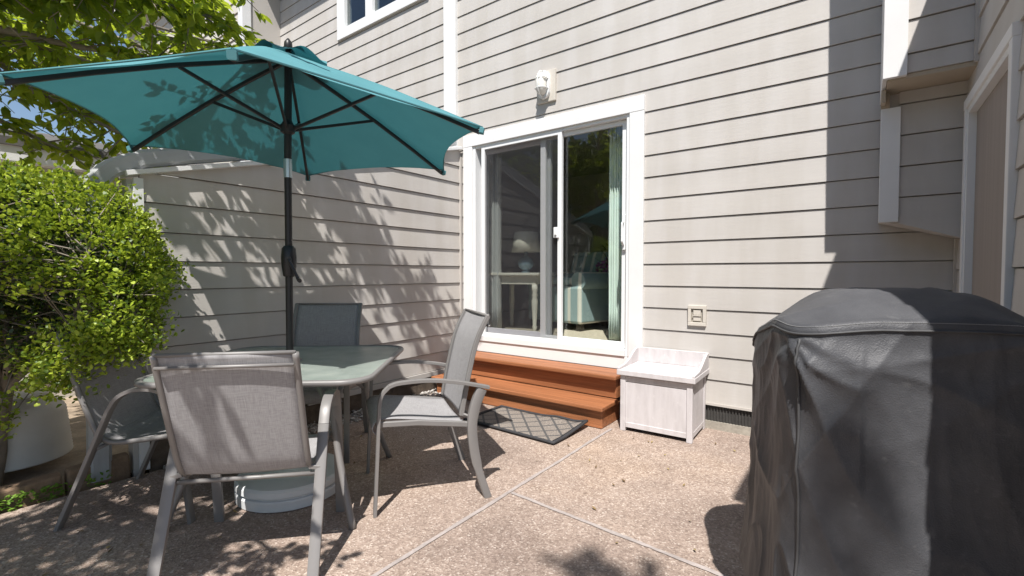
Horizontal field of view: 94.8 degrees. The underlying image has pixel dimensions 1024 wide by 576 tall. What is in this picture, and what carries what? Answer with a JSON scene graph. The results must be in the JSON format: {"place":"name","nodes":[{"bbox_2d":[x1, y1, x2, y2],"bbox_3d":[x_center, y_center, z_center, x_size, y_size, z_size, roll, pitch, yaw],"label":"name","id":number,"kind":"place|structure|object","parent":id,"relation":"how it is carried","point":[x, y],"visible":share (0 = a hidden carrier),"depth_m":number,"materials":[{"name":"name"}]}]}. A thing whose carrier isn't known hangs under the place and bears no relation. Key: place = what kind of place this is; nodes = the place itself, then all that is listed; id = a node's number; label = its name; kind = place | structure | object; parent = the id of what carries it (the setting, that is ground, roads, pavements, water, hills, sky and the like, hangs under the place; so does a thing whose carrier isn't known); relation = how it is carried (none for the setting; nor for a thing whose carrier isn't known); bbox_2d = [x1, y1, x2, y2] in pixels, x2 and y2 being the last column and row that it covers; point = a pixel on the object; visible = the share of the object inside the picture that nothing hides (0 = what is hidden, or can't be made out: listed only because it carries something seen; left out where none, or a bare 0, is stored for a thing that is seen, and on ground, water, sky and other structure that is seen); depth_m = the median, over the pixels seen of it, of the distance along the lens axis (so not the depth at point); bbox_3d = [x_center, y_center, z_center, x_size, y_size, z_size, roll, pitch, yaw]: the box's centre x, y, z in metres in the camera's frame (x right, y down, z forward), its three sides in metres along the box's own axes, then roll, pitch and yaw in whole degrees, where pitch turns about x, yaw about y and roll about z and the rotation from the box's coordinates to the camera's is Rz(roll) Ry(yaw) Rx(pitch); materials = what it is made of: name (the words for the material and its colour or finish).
{"place":"outdoors","nodes":[
{"label":"outdoors","id":0,"kind":"place"},
{"bbox_2d":[0,6,126,144],"label":"sky","id":1,"kind":"structure","parent":0,"point":[19,110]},
{"bbox_2d":[3,396,130,496],"bbox_3d":[-4.870,1.074,4.012,5.440,0.121,6.600,1,2,36],"label":"soil bed","id":2,"kind":"object","parent":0,"point":[76,455],"visible":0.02,"depth_m":3.04,"materials":[{"name":"soil"}]},
{"bbox_2d":[4,390,73,472],"bbox_3d":[-2.990,0.836,2.812,0.533,0.383,0.533,1,2,36],"label":"planter pot","id":3,"kind":"object","parent":2,"relation":"on","point":[42,431],"visible":0.81,"depth_m":2.74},
{"bbox_2d":[0,452,130,513],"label":"timber edging","id":4,"kind":"object","parent":2,"relation":"on","point":[120,466],"visible":0.72,"depth_m":2.57,"materials":[{"name":"brown wood"}]},
{"bbox_2d":[0,152,194,485],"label":"bush","id":5,"kind":"object","parent":2,"relation":"on","point":[59,286],"visible":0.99,"depth_m":2.31,"materials":[{"name":"green plant"}]},
{"bbox_2d":[97,0,280,167],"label":"neighbouring house","id":6,"kind":"structure","parent":0,"point":[247,16],"depth_m":7.10,"materials":[{"name":"beige"}]},
{"bbox_2d":[0,393,749,575],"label":"patio","id":7,"kind":"structure","parent":0,"point":[438,514],"depth_m":2.30,"materials":[{"name":"beige concrete"}]},
{"bbox_2d":[0,470,112,511],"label":"weeds","id":8,"kind":"object","parent":7,"relation":"on","point":[42,490],"visible":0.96,"depth_m":2.51,"materials":[{"name":"green plant"}]},
{"bbox_2d":[53,332,195,531],"bbox_3d":[-1.875,0.666,2.500,0.630,0.919,0.602,0,2,-6],"label":"stacking chair","id":9,"kind":"object","parent":7,"relation":"on","point":[122,410],"visible":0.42,"depth_m":2.35,"materials":[{"name":"grey"}]},
{"bbox_2d":[146,350,344,575],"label":"stacking chair","id":10,"kind":"object","parent":7,"relation":"on","point":[233,412],"visible":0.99,"depth_m":1.80,"materials":[{"name":"grey fabric"}]},
{"bbox_2d":[134,345,403,529],"bbox_3d":[-1.204,0.757,2.601,1.066,0.735,1.066,0,2,-3],"label":"patio table","id":11,"kind":"object","parent":7,"relation":"on","point":[334,366],"visible":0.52,"depth_m":2.41,"materials":[{"name":"grey glass"}]},
{"bbox_2d":[234,453,334,512],"bbox_3d":[-1.226,0.951,2.611,0.552,0.335,0.552,1,2,36],"label":"umbrella base","id":12,"kind":"object","parent":7,"relation":"on","point":[276,495],"visible":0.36,"depth_m":2.39,"materials":[{"name":"grey plastic"}]},
{"bbox_2d":[0,38,484,349],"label":"patio umbrella","id":13,"kind":"object","parent":12,"relation":"on","point":[288,108],"visible":1,"depth_m":2.60,"materials":[{"name":"teal fabric"}]},
{"bbox_2d":[163,388,443,469],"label":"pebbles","id":14,"kind":"object","parent":7,"relation":"on","point":[355,415],"visible":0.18,"depth_m":3.91,"materials":[{"name":"grey gravel"}]},
{"bbox_2d":[293,303,367,462],"bbox_3d":[-1.345,0.613,3.247,0.582,0.984,0.627,0,2,-5],"label":"patio chair","id":15,"kind":"object","parent":7,"relation":"on","point":[326,323],"visible":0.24,"depth_m":3.46,"materials":[{"name":"grey fabric"}]},
{"bbox_2d":[42,426,735,575],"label":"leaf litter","id":16,"kind":"object","parent":7,"relation":"on","point":[353,463],"visible":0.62,"depth_m":2.39,"materials":[{"name":"brown plant"}]},
{"bbox_2d":[366,308,491,517],"bbox_3d":[-0.487,0.631,2.670,0.627,0.984,0.582,-1,2,-21],"label":"patio chair","id":17,"kind":"object","parent":7,"relation":"on","point":[471,325],"visible":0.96,"depth_m":2.57,"materials":[{"name":"grey"}]},
{"bbox_2d":[463,405,587,444],"bbox_3d":[0.098,1.048,3.732,0.883,0.061,0.493,1,2,38],"label":"doormat","id":18,"kind":"object","parent":7,"relation":"on","point":[551,429],"visible":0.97,"depth_m":3.67,"materials":[{"name":"rubber"}]},
{"bbox_2d":[431,351,620,428],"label":"wooden steps","id":19,"kind":"structure","parent":7,"relation":"on","point":[598,412],"depth_m":4.07,"materials":[{"name":"orange wood"}]},
{"bbox_2d":[617,346,708,443],"bbox_3d":[1.161,0.793,3.613,0.574,0.588,0.450,1,2,34],"label":"storage box","id":20,"kind":"object","parent":7,"relation":"on","point":[662,391],"visible":1,"depth_m":3.50,"materials":[{"name":"white wood"}]},
{"bbox_2d":[738,287,1023,575],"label":"covered grill","id":21,"kind":"object","parent":7,"relation":"on","point":[887,433],"visible":1,"depth_m":1.20,"materials":[{"name":"black fabric"}]},
{"label":"ground","id":22,"kind":"structure","parent":0,"visible":0},
{"bbox_2d":[0,129,213,397],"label":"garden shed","id":23,"kind":"structure","parent":22,"relation":"on","point":[11,150],"depth_m":4.27,"materials":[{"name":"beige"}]},
{"bbox_2d":[0,0,273,187],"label":"overhanging tree","id":24,"kind":"object","parent":22,"relation":"on","point":[36,26],"visible":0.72,"depth_m":2.91,"materials":[{"name":"green plant"}]},
{"bbox_2d":[78,141,462,482],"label":"privacy wall","id":25,"kind":"structure","parent":22,"relation":"on","point":[383,245],"depth_m":3.66,"materials":[{"name":"paint"}]},
{"bbox_2d":[280,0,1023,435],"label":"house","id":26,"kind":"structure","parent":22,"relation":"on","point":[778,156],"depth_m":3.56,"materials":[{"name":"paint"}]},
{"bbox_2d":[337,0,420,41],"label":"window","id":27,"kind":"structure","parent":26,"relation":"in","point":[345,27],"depth_m":6.00,"materials":[{"name":"white paint"}]},
{"bbox_2d":[489,153,501,327],"bbox_3d":[-0.253,-0.566,5.273,0.306,2.040,0.082,1,2,36],"label":"curtain","id":28,"kind":"object","parent":26,"relation":"hanging from","point":[495,242],"visible":0.41,"depth_m":5.20,"materials":[{"name":"white fabric"}]},
{"bbox_2d":[489,273,556,330],"bbox_3d":[0.121,0.147,5.416,0.640,0.645,0.640,1,2,24],"label":"side table","id":29,"kind":"object","parent":26,"relation":"on","point":[512,279],"visible":0.59,"depth_m":5.11,"materials":[{"name":"beige paint"}]},
{"bbox_2d":[511,231,539,272],"bbox_3d":[0.159,-0.405,5.383,0.334,0.460,0.334,1,2,36],"label":"table lamp","id":30,"kind":"object","parent":29,"relation":"on","point":[525,242],"visible":1,"depth_m":5.27,"materials":[{"name":"blue ceramic"}]},
{"bbox_2d":[535,68,556,104],"bbox_3d":[0.289,-1.888,4.372,0.205,0.290,0.155,1,2,36],"label":"wall light","id":31,"kind":"object","parent":26,"relation":"attached to","point":[546,83],"visible":1,"depth_m":4.36,"materials":[{"name":"white plastic"}]},
{"bbox_2d":[463,94,645,368],"bbox_3d":[0.328,-0.464,4.550,2.000,2.289,0.195,1,2,36],"label":"sliding door","id":32,"kind":"structure","parent":26,"relation":"in","point":[629,113],"depth_m":4.42,"materials":[{"name":"white paint"}]},
{"bbox_2d":[527,251,608,331],"bbox_3d":[0.819,0.003,5.726,0.939,0.914,0.930,-2,2,-41],"label":"armchair","id":33,"kind":"object","parent":26,"relation":"on","point":[585,292],"visible":0.64,"depth_m":5.29,"materials":[{"name":"fabric"}]},
{"bbox_2d":[593,243,608,327],"bbox_3d":[1.250,-0.051,5.598,0.701,1.030,0.684,1,2,36],"label":"flower basket","id":34,"kind":"object","parent":26,"relation":"on","point":[605,324],"visible":0.15,"depth_m":5.54,"materials":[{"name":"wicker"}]},
{"bbox_2d":[609,126,622,339],"bbox_3d":[1.025,-0.536,4.328,0.286,2.040,0.072,1,2,36],"label":"curtain","id":35,"kind":"object","parent":26,"relation":"hanging from","point":[615,205],"visible":0.41,"depth_m":4.36,"materials":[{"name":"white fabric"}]},
{"bbox_2d":[688,305,706,326],"bbox_3d":[1.441,0.215,3.663,0.136,0.160,0.030,1,2,36],"label":"outdoor outlet","id":36,"kind":"object","parent":26,"relation":"attached to","point":[697,315],"visible":1,"depth_m":3.65,"materials":[{"name":"plastic"}]},
{"bbox_2d":[959,20,1023,309],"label":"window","id":37,"kind":"structure","parent":26,"relation":"in","point":[991,127],"depth_m":2.11,"materials":[{"name":"white paint"}]}
]}

